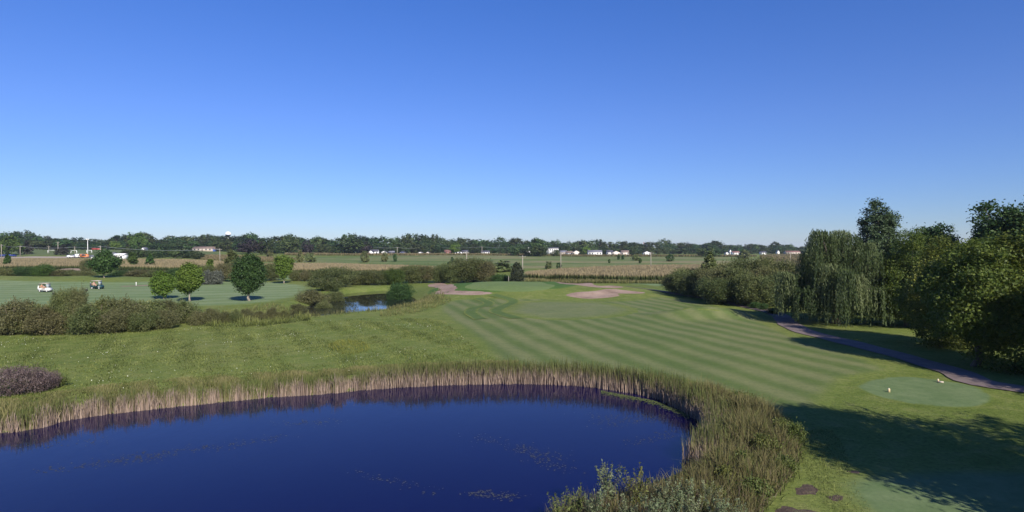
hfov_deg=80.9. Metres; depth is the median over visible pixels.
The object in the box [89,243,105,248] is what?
deciduous tree
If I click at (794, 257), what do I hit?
crop field
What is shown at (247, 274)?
maple tree
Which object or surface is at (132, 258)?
sapling
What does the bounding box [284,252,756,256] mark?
crop field
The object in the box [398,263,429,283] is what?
shrub
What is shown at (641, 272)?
maize field
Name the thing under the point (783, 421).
weed clump
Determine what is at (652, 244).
deciduous tree
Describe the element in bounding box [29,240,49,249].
deciduous tree
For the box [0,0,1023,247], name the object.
sky
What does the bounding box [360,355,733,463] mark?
cattail reeds
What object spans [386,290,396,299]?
shrub
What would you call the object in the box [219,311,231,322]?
shrub
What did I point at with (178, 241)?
deciduous tree
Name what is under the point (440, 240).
deciduous tree
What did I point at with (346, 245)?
deciduous tree
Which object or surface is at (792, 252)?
house
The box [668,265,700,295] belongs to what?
shrub
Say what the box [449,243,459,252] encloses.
deciduous tree
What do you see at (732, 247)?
deciduous tree
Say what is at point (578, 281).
weed strip
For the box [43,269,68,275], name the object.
shrub
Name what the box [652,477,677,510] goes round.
willow shoots
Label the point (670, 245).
deciduous tree
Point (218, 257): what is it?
crop field
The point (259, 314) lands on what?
shrub
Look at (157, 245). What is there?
deciduous tree
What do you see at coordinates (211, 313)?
shrub
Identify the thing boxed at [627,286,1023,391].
cart path
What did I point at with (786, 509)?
soil patch
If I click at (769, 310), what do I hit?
shrub
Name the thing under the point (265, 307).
creek reeds
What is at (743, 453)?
weed clump
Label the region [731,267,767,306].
shrub
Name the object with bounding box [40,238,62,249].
deciduous tree
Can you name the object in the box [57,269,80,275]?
shrub
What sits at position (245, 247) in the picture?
deciduous tree
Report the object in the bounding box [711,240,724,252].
deciduous tree
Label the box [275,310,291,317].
shrub
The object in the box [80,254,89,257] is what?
work van
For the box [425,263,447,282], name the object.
shrub
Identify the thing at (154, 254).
deciduous tree
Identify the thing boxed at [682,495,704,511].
willow shoots
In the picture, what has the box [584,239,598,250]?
deciduous tree
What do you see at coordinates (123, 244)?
deciduous tree
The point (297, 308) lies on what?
shrub
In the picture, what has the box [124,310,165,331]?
shrub
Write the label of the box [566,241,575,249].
deciduous tree
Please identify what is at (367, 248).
deciduous tree
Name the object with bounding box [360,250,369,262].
bush
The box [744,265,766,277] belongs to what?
shrub
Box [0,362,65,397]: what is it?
weed clump
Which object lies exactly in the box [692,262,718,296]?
shrub
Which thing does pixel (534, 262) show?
meadow
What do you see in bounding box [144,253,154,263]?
sapling
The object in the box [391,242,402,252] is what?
deciduous tree
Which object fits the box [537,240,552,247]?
deciduous tree
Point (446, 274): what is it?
shrub
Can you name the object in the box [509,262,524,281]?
cedar tree
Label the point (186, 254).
deciduous tree
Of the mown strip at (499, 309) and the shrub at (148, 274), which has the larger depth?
the shrub at (148, 274)
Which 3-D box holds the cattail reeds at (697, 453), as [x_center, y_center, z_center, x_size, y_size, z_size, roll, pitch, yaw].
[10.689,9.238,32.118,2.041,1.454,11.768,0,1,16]
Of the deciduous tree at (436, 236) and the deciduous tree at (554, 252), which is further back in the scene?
the deciduous tree at (436, 236)
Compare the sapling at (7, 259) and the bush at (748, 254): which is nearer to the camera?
the sapling at (7, 259)
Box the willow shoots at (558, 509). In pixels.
[547,492,573,511]
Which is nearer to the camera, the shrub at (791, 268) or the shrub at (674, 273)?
the shrub at (791, 268)
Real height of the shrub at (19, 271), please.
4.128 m
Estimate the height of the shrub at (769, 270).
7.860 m
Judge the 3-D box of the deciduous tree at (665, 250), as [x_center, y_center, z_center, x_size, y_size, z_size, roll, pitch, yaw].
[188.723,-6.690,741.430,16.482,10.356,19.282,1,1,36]
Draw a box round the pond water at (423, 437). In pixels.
[0,383,701,511]
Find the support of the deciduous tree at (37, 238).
on the ground at (998, 440)
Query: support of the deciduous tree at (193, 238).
on the ground at (998, 440)
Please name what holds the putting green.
on the ground at (998, 440)
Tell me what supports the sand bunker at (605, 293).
on the ground at (998, 440)
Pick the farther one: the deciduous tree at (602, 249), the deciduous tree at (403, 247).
the deciduous tree at (602, 249)
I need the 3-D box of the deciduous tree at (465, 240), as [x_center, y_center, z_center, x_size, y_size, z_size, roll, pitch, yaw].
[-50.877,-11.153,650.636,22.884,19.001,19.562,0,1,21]
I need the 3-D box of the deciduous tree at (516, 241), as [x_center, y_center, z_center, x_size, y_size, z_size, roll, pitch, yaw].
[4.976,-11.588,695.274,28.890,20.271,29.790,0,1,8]
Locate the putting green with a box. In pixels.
[465,281,554,292]
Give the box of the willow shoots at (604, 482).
[595,459,622,507]
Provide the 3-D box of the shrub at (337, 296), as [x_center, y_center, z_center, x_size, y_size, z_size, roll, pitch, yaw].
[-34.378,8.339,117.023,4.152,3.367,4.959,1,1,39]
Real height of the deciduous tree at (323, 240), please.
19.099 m
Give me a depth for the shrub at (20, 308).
65.12 m
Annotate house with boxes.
[192,247,216,250]
[547,247,558,253]
[587,250,601,254]
[620,250,628,254]
[730,251,739,254]
[783,251,799,253]
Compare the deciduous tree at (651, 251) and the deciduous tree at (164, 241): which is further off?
the deciduous tree at (651, 251)
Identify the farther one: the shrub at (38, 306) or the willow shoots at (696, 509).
the shrub at (38, 306)
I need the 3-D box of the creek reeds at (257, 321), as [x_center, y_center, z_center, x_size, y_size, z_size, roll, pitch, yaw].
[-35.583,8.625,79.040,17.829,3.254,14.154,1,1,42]
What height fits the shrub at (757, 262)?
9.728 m
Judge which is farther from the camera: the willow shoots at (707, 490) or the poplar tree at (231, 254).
the poplar tree at (231, 254)
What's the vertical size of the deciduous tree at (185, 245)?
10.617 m
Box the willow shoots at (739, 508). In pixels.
[726,498,748,511]
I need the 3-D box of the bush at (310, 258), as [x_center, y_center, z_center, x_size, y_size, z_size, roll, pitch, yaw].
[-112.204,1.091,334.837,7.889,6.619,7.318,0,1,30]
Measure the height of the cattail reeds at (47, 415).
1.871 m
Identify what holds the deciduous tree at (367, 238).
on the ground at (998, 440)
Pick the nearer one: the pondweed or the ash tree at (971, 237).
the pondweed
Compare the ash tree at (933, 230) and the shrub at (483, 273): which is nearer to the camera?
the ash tree at (933, 230)
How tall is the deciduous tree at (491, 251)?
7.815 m
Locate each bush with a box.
[267,249,273,256]
[296,250,304,261]
[304,252,316,261]
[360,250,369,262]
[381,251,387,261]
[487,260,512,271]
[545,261,551,268]
[630,254,639,259]
[665,254,674,260]
[737,250,750,257]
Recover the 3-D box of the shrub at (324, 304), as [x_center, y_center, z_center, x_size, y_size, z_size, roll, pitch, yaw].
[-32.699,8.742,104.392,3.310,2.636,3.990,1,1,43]
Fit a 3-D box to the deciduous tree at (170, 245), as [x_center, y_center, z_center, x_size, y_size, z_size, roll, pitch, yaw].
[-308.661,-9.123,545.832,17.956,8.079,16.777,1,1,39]
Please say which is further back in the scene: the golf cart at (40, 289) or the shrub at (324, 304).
the golf cart at (40, 289)
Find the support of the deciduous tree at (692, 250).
on the ground at (998, 440)
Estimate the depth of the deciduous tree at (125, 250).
343.71 m
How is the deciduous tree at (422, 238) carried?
on the ground at (998, 440)
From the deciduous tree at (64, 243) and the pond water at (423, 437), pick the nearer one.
the pond water at (423, 437)
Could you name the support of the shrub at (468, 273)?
on the ground at (998, 440)
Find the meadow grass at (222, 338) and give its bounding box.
[0,317,491,431]
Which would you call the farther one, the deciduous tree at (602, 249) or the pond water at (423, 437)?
the deciduous tree at (602, 249)
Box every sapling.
[2,253,11,263]
[126,252,138,264]
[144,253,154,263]
[206,259,213,266]
[701,251,717,269]
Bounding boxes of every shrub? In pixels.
[0,267,25,275]
[0,295,38,335]
[7,302,51,333]
[11,266,37,275]
[18,304,69,335]
[29,262,56,275]
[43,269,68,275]
[47,285,79,332]
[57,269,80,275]
[59,302,108,334]
[63,280,89,332]
[68,270,98,275]
[71,293,121,329]
[77,257,92,270]
[91,307,132,333]
[100,293,150,322]
[106,270,127,275]
[119,269,153,276]
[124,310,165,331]
[128,297,168,314]
[139,270,158,276]
[147,308,183,329]
[155,297,196,322]
[166,267,180,276]
[171,298,204,323]
[186,309,207,325]
[197,264,213,272]
[202,268,212,284]
[204,307,221,323]
[205,269,224,284]
[213,263,229,280]
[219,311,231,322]
[224,261,235,281]
[226,309,241,321]
[240,307,254,320]
[251,311,267,319]
[263,262,281,280]
[265,305,279,318]
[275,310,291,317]
[288,271,300,280]
[288,303,309,312]
[295,288,332,304]
[297,270,310,280]
[304,275,345,290]
[310,266,362,285]
[312,299,332,307]
[324,291,346,301]
[346,274,364,284]
[354,269,384,284]
[373,274,399,284]
[382,266,406,284]
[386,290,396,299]
[387,281,416,299]
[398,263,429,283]
[413,265,434,282]
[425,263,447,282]
[439,262,463,283]
[448,255,492,282]
[469,258,496,281]
[484,276,504,281]
[489,273,509,280]
[657,274,682,293]
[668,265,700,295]
[671,264,705,297]
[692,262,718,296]
[693,275,734,304]
[698,260,735,301]
[716,259,730,267]
[720,261,754,302]
[726,253,765,271]
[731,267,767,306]
[742,253,785,273]
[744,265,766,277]
[747,301,758,308]
[750,264,784,277]
[753,277,780,304]
[755,253,797,272]
[755,270,778,306]
[756,303,768,309]
[762,307,779,313]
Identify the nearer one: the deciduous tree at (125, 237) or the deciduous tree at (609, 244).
the deciduous tree at (125, 237)
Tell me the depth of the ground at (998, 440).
48.78 m
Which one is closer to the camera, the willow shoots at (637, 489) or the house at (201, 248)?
the willow shoots at (637, 489)
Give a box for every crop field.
[199,254,296,261]
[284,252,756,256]
[759,254,824,262]
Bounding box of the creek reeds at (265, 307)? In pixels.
[223,288,444,319]
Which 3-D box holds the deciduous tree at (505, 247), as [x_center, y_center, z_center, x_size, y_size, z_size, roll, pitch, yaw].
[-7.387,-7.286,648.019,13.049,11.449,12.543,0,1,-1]
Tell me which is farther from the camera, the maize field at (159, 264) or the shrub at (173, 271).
the maize field at (159, 264)
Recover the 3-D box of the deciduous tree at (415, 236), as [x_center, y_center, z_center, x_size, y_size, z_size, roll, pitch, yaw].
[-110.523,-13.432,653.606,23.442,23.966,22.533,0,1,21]
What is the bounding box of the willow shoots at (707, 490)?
[696,479,721,504]
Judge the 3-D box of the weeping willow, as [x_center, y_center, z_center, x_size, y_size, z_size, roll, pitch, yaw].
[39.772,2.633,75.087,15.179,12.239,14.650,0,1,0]
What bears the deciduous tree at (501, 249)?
on the ground at (998, 440)
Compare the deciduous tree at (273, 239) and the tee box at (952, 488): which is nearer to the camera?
the tee box at (952, 488)
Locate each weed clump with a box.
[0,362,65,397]
[26,368,65,392]
[52,375,72,387]
[696,480,731,502]
[708,460,739,482]
[726,445,757,466]
[729,390,759,400]
[735,471,774,502]
[749,430,783,456]
[769,417,798,430]
[775,451,801,474]
[783,417,810,442]
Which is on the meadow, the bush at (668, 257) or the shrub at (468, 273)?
the bush at (668, 257)
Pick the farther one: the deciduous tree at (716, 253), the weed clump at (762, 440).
the deciduous tree at (716, 253)
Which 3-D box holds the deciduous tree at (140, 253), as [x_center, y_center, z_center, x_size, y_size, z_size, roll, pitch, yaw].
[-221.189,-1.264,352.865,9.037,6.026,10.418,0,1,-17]
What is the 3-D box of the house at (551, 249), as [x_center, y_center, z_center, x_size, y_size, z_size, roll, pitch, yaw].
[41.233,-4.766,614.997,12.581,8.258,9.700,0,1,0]
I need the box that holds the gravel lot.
[0,256,86,257]
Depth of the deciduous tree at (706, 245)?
791.96 m
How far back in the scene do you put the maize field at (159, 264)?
251.59 m
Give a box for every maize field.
[0,258,223,270]
[263,262,434,274]
[524,262,800,281]
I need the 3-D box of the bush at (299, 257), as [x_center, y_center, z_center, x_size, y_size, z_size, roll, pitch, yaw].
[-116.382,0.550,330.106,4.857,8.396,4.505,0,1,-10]
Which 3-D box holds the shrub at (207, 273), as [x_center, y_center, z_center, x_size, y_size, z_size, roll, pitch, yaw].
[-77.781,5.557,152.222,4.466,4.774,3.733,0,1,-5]
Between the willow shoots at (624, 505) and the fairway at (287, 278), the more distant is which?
the fairway at (287, 278)
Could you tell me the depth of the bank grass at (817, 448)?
26.84 m
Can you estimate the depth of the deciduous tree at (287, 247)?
496.55 m
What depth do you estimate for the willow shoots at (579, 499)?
20.68 m
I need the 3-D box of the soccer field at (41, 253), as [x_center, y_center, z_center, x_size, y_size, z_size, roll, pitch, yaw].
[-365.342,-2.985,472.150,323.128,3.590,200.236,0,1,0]
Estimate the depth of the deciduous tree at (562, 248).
662.00 m
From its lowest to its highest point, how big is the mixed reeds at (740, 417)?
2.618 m
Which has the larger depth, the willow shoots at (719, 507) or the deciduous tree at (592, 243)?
the deciduous tree at (592, 243)
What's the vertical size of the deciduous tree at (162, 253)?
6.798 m
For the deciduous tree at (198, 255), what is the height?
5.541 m
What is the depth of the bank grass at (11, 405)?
40.73 m
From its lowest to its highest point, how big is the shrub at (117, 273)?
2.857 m
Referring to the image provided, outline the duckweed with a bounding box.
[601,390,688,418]
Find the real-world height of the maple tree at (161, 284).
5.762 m
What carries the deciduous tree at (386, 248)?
on the ground at (998, 440)
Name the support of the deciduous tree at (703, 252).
on the ground at (998, 440)
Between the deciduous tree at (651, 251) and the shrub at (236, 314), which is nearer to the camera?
the shrub at (236, 314)
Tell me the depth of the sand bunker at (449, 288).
117.44 m
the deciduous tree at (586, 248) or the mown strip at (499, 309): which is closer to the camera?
the mown strip at (499, 309)
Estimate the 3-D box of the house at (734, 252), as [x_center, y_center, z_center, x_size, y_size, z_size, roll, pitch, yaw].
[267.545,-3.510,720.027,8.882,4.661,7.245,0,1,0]
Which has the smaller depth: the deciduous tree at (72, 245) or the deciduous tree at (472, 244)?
the deciduous tree at (72, 245)
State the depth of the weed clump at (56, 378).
39.55 m
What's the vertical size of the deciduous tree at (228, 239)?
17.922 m
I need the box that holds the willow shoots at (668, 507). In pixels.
[657,495,682,511]
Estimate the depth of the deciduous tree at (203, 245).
555.08 m
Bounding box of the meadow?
[293,255,759,268]
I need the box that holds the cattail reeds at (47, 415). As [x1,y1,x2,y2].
[0,364,437,432]
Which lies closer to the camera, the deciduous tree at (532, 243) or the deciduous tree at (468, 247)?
the deciduous tree at (532, 243)
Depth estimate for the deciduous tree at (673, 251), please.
744.38 m
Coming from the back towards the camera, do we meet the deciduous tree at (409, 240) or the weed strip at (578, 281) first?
the deciduous tree at (409, 240)
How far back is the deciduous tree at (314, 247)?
532.17 m
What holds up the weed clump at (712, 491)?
on the ground at (998, 440)
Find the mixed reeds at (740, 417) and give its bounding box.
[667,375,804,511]
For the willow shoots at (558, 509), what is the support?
on the ground at (998, 440)
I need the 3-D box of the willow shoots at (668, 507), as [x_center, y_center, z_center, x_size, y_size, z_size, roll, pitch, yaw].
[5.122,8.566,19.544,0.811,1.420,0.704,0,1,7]
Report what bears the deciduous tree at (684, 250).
on the ground at (998, 440)
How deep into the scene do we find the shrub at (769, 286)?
94.83 m
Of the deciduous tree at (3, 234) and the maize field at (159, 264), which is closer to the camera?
the maize field at (159, 264)
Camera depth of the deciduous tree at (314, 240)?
581.87 m
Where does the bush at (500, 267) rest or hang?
on the ground at (998, 440)
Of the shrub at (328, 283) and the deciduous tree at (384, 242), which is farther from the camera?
the deciduous tree at (384, 242)
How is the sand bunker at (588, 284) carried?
on the ground at (998, 440)
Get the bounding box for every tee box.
[823,465,1023,511]
[855,376,994,407]
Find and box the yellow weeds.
[328,338,368,353]
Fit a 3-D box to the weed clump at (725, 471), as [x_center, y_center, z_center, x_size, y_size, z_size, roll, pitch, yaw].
[8.451,8.754,23.844,1.427,1.359,1.420,0,1,-26]
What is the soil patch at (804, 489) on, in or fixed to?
on the ground at (998, 440)
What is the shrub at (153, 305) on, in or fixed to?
on the ground at (998, 440)
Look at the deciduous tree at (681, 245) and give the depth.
774.10 m
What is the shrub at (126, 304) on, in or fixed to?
on the ground at (998, 440)
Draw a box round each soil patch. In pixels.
[775,506,814,511]
[795,484,817,494]
[826,495,842,500]
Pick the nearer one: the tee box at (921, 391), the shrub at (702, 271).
the tee box at (921, 391)
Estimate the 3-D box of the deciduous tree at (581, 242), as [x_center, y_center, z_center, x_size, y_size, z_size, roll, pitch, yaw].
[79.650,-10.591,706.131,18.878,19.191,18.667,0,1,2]
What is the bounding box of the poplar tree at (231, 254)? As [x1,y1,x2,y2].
[223,248,237,263]
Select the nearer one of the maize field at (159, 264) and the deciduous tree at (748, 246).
the maize field at (159, 264)
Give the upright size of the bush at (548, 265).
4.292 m
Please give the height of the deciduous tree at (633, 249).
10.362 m
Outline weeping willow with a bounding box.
[770,229,899,328]
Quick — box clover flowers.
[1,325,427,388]
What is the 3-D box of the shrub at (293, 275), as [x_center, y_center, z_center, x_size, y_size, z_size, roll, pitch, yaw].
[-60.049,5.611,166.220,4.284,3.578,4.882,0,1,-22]
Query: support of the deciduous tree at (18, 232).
on the ground at (998, 440)
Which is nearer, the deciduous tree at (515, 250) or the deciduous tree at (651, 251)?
the deciduous tree at (515, 250)
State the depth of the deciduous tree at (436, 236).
666.53 m
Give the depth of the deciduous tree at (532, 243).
516.57 m
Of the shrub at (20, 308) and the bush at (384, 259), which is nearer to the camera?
the shrub at (20, 308)
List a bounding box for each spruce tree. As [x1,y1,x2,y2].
[18,240,33,253]
[53,244,69,254]
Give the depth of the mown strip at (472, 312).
89.95 m
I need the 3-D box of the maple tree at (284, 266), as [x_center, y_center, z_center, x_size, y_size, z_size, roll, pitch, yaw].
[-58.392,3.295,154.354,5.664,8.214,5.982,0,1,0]
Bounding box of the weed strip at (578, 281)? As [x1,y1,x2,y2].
[523,277,669,283]
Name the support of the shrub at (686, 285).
on the ground at (998, 440)
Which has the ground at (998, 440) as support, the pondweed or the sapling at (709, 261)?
the sapling at (709, 261)
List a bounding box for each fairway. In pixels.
[0,278,315,307]
[266,275,348,280]
[437,296,894,416]
[621,283,666,286]
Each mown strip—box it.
[464,297,494,318]
[488,293,523,318]
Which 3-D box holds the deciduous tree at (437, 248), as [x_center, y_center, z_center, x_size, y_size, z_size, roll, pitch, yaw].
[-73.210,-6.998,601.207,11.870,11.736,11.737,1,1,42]
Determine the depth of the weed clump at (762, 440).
27.06 m
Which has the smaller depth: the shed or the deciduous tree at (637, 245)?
the shed
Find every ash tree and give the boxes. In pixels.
[887,221,963,256]
[965,195,1023,245]
[969,224,982,241]
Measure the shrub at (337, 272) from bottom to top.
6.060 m
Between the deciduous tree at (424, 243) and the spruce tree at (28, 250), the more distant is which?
the deciduous tree at (424, 243)
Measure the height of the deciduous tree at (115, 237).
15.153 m
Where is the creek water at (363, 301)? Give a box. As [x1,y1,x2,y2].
[280,291,417,318]
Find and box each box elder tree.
[874,225,945,326]
[889,232,973,349]
[907,235,1023,366]
[957,222,1023,374]
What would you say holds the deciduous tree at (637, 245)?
on the ground at (998, 440)
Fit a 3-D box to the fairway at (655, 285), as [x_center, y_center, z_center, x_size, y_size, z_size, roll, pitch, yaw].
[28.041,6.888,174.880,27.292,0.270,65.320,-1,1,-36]
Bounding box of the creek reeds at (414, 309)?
[380,294,450,315]
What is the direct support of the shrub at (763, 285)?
on the ground at (998, 440)
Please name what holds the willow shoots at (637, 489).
on the ground at (998, 440)
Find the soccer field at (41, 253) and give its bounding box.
[0,250,225,255]
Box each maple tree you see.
[84,248,124,277]
[146,270,176,298]
[172,261,205,301]
[227,252,267,300]
[272,255,295,283]
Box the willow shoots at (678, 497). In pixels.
[670,476,694,511]
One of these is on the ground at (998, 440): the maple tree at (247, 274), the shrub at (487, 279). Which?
the shrub at (487, 279)
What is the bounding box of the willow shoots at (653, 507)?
[639,493,663,511]
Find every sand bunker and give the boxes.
[428,283,490,294]
[558,282,622,287]
[566,289,644,298]
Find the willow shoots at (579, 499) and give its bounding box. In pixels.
[564,482,584,511]
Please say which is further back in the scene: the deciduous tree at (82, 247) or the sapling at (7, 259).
the deciduous tree at (82, 247)
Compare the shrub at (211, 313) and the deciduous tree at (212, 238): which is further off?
the deciduous tree at (212, 238)
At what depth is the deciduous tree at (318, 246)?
553.18 m
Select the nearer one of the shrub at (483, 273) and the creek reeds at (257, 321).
the creek reeds at (257, 321)
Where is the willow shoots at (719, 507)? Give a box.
[704,495,729,511]
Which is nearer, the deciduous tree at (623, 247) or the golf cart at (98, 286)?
the golf cart at (98, 286)
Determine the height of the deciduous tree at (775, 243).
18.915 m
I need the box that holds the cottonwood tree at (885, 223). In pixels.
[852,197,907,259]
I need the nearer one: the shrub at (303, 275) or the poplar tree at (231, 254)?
the shrub at (303, 275)
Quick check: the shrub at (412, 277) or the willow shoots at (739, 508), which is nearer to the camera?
the willow shoots at (739, 508)
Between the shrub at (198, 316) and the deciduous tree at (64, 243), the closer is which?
the shrub at (198, 316)
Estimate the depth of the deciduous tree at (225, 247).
548.11 m
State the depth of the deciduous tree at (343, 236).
595.83 m
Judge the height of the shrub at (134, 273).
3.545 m
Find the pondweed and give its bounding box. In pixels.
[13,412,686,500]
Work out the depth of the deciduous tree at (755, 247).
837.86 m
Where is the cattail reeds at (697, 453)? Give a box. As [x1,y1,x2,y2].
[691,398,728,466]
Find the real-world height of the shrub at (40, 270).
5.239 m
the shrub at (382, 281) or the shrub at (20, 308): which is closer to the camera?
the shrub at (20, 308)
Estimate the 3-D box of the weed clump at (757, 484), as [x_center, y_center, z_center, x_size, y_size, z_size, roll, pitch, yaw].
[9.157,8.786,22.684,1.479,1.302,1.492,0,1,-4]
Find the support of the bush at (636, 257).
on the meadow
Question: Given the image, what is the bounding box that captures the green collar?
[424,282,580,295]
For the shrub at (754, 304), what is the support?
on the ground at (998, 440)
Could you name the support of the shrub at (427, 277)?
on the ground at (998, 440)
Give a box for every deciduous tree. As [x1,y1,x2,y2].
[0,231,20,240]
[0,234,27,253]
[13,229,36,236]
[18,238,38,246]
[21,232,40,239]
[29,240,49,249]
[30,236,44,249]
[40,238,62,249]
[41,240,55,249]
[49,239,74,249]
[63,241,80,249]
[71,237,84,249]
[72,242,89,249]
[83,242,97,249]
[89,238,102,247]
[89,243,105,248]
[100,242,112,249]
[108,235,126,249]
[108,241,126,249]
[109,240,121,248]
[118,235,132,249]
[120,247,136,253]
[127,231,150,248]
[135,249,143,256]
[139,232,159,249]
[144,250,159,257]
[149,242,164,249]
[154,247,165,257]
[159,240,168,248]
[160,236,175,242]
[162,242,182,249]
[165,237,187,247]
[167,248,182,257]
[175,239,186,249]
[178,251,190,257]
[180,236,206,245]
[181,241,199,249]
[189,251,202,258]
[196,243,209,246]
[204,235,223,247]
[209,240,227,251]
[218,241,233,251]
[221,235,236,251]
[231,242,240,251]
[232,234,257,242]
[235,238,263,253]
[244,232,259,252]
[257,241,279,254]
[264,236,281,252]
[271,243,282,253]
[277,236,300,252]
[298,241,315,251]
[299,240,315,252]
[309,236,320,250]
[314,243,325,252]
[316,236,326,243]
[320,243,333,252]
[326,236,366,253]
[341,233,354,241]
[356,235,372,252]
[360,242,372,252]
[371,235,387,244]
[374,237,397,248]
[375,245,396,252]
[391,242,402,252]
[395,242,411,252]
[400,234,413,249]
[404,233,417,249]
[407,243,426,252]
[414,234,433,250]
[418,240,431,252]
[426,243,436,252]
[428,234,438,250]
[433,244,444,252]
[434,236,447,245]
[448,242,463,252]
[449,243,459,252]
[457,237,473,251]
[461,243,471,252]
[469,243,476,252]
[471,239,491,250]
[471,246,487,252]
[483,247,498,252]
[490,236,506,252]
[496,247,504,252]
[500,244,509,252]
[507,237,525,253]
[507,243,524,254]
[518,246,537,255]
[528,237,548,255]
[531,245,549,256]
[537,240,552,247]
[550,250,559,255]
[551,239,560,244]
[554,245,567,253]
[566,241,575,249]
[575,240,586,246]
[580,246,590,253]
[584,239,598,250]
[598,246,605,252]
[602,241,616,248]
[617,244,627,249]
[620,241,630,249]
[629,242,643,253]
[629,246,636,254]
[644,241,658,249]
[647,247,656,253]
[654,248,661,253]
[658,238,670,248]
[659,247,669,253]
[664,243,676,253]
[669,248,679,253]
[676,242,692,248]
[680,246,690,253]
[688,247,698,253]
[696,247,715,256]
[700,242,717,247]
[707,249,721,256]
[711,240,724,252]
[726,244,739,249]
[742,244,752,248]
[749,249,758,253]
[751,244,759,253]
[768,241,781,249]
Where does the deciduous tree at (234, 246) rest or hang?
on the ground at (998, 440)
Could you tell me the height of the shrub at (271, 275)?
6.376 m
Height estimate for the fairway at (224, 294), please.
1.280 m
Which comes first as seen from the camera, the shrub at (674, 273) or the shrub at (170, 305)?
the shrub at (170, 305)
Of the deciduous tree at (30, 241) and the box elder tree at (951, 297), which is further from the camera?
the deciduous tree at (30, 241)
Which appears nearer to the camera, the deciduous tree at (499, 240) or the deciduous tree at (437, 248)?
the deciduous tree at (437, 248)
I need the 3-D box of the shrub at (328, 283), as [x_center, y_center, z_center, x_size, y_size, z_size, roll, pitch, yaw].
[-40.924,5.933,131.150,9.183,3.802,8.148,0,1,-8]
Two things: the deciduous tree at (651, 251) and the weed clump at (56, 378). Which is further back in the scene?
the deciduous tree at (651, 251)
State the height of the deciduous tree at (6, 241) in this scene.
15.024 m
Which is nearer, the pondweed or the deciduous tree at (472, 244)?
the pondweed
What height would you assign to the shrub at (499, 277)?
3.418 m
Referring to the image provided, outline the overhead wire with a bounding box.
[101,246,214,250]
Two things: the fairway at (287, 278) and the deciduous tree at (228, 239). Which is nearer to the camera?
the fairway at (287, 278)
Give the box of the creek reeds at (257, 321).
[184,308,310,326]
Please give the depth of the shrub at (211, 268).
167.32 m
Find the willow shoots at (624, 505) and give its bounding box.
[615,493,637,511]
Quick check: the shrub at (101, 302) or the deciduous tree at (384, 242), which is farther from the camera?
the deciduous tree at (384, 242)
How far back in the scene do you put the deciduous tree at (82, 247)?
548.51 m
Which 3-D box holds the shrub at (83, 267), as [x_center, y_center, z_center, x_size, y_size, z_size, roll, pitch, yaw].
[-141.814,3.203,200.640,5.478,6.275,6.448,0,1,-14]
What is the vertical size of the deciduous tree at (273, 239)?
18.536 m
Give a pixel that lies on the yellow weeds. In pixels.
(346, 345)
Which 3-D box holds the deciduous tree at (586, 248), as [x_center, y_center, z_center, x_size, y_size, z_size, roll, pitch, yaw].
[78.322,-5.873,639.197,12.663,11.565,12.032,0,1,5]
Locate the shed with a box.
[113,253,128,258]
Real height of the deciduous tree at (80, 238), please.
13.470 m
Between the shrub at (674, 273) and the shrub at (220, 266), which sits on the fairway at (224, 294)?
the shrub at (220, 266)
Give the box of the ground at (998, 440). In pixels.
[0,248,1023,511]
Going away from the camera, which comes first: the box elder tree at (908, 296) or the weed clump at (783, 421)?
the weed clump at (783, 421)
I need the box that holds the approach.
[504,300,638,319]
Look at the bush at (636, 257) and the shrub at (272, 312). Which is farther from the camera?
the bush at (636, 257)
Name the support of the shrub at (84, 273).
on the ground at (998, 440)
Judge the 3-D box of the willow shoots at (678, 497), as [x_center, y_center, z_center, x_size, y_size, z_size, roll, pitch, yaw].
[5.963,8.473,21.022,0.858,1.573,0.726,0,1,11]
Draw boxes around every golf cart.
[38,283,52,291]
[90,280,103,288]
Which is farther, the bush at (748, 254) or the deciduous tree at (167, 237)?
the deciduous tree at (167, 237)
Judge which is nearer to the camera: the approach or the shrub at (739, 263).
the approach
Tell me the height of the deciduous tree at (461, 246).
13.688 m
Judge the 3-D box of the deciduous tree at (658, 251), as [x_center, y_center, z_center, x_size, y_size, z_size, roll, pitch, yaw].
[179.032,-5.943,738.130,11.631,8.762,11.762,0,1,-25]
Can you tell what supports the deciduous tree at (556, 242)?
on the ground at (998, 440)
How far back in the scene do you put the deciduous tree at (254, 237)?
564.82 m
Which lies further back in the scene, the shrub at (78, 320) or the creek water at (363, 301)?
the creek water at (363, 301)
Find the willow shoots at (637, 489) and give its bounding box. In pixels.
[622,462,651,511]
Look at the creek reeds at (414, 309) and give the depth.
94.11 m
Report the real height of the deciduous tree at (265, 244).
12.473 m
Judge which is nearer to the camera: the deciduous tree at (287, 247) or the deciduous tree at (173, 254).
the deciduous tree at (173, 254)
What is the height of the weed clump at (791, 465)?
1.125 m
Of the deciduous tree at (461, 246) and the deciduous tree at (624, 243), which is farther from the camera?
the deciduous tree at (624, 243)
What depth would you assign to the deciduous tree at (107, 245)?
556.45 m
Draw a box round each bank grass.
[0,359,517,427]
[544,453,773,511]
[799,405,1022,511]
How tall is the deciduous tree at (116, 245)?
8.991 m
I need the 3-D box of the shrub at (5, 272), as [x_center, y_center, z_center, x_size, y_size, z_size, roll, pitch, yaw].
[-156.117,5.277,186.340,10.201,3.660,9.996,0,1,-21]
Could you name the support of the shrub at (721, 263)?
on the ground at (998, 440)
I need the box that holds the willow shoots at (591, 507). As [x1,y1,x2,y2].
[584,487,609,511]
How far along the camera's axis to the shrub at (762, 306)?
91.47 m
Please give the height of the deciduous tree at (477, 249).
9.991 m
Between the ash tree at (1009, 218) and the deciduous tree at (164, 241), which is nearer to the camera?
the ash tree at (1009, 218)
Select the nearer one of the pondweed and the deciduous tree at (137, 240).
the pondweed

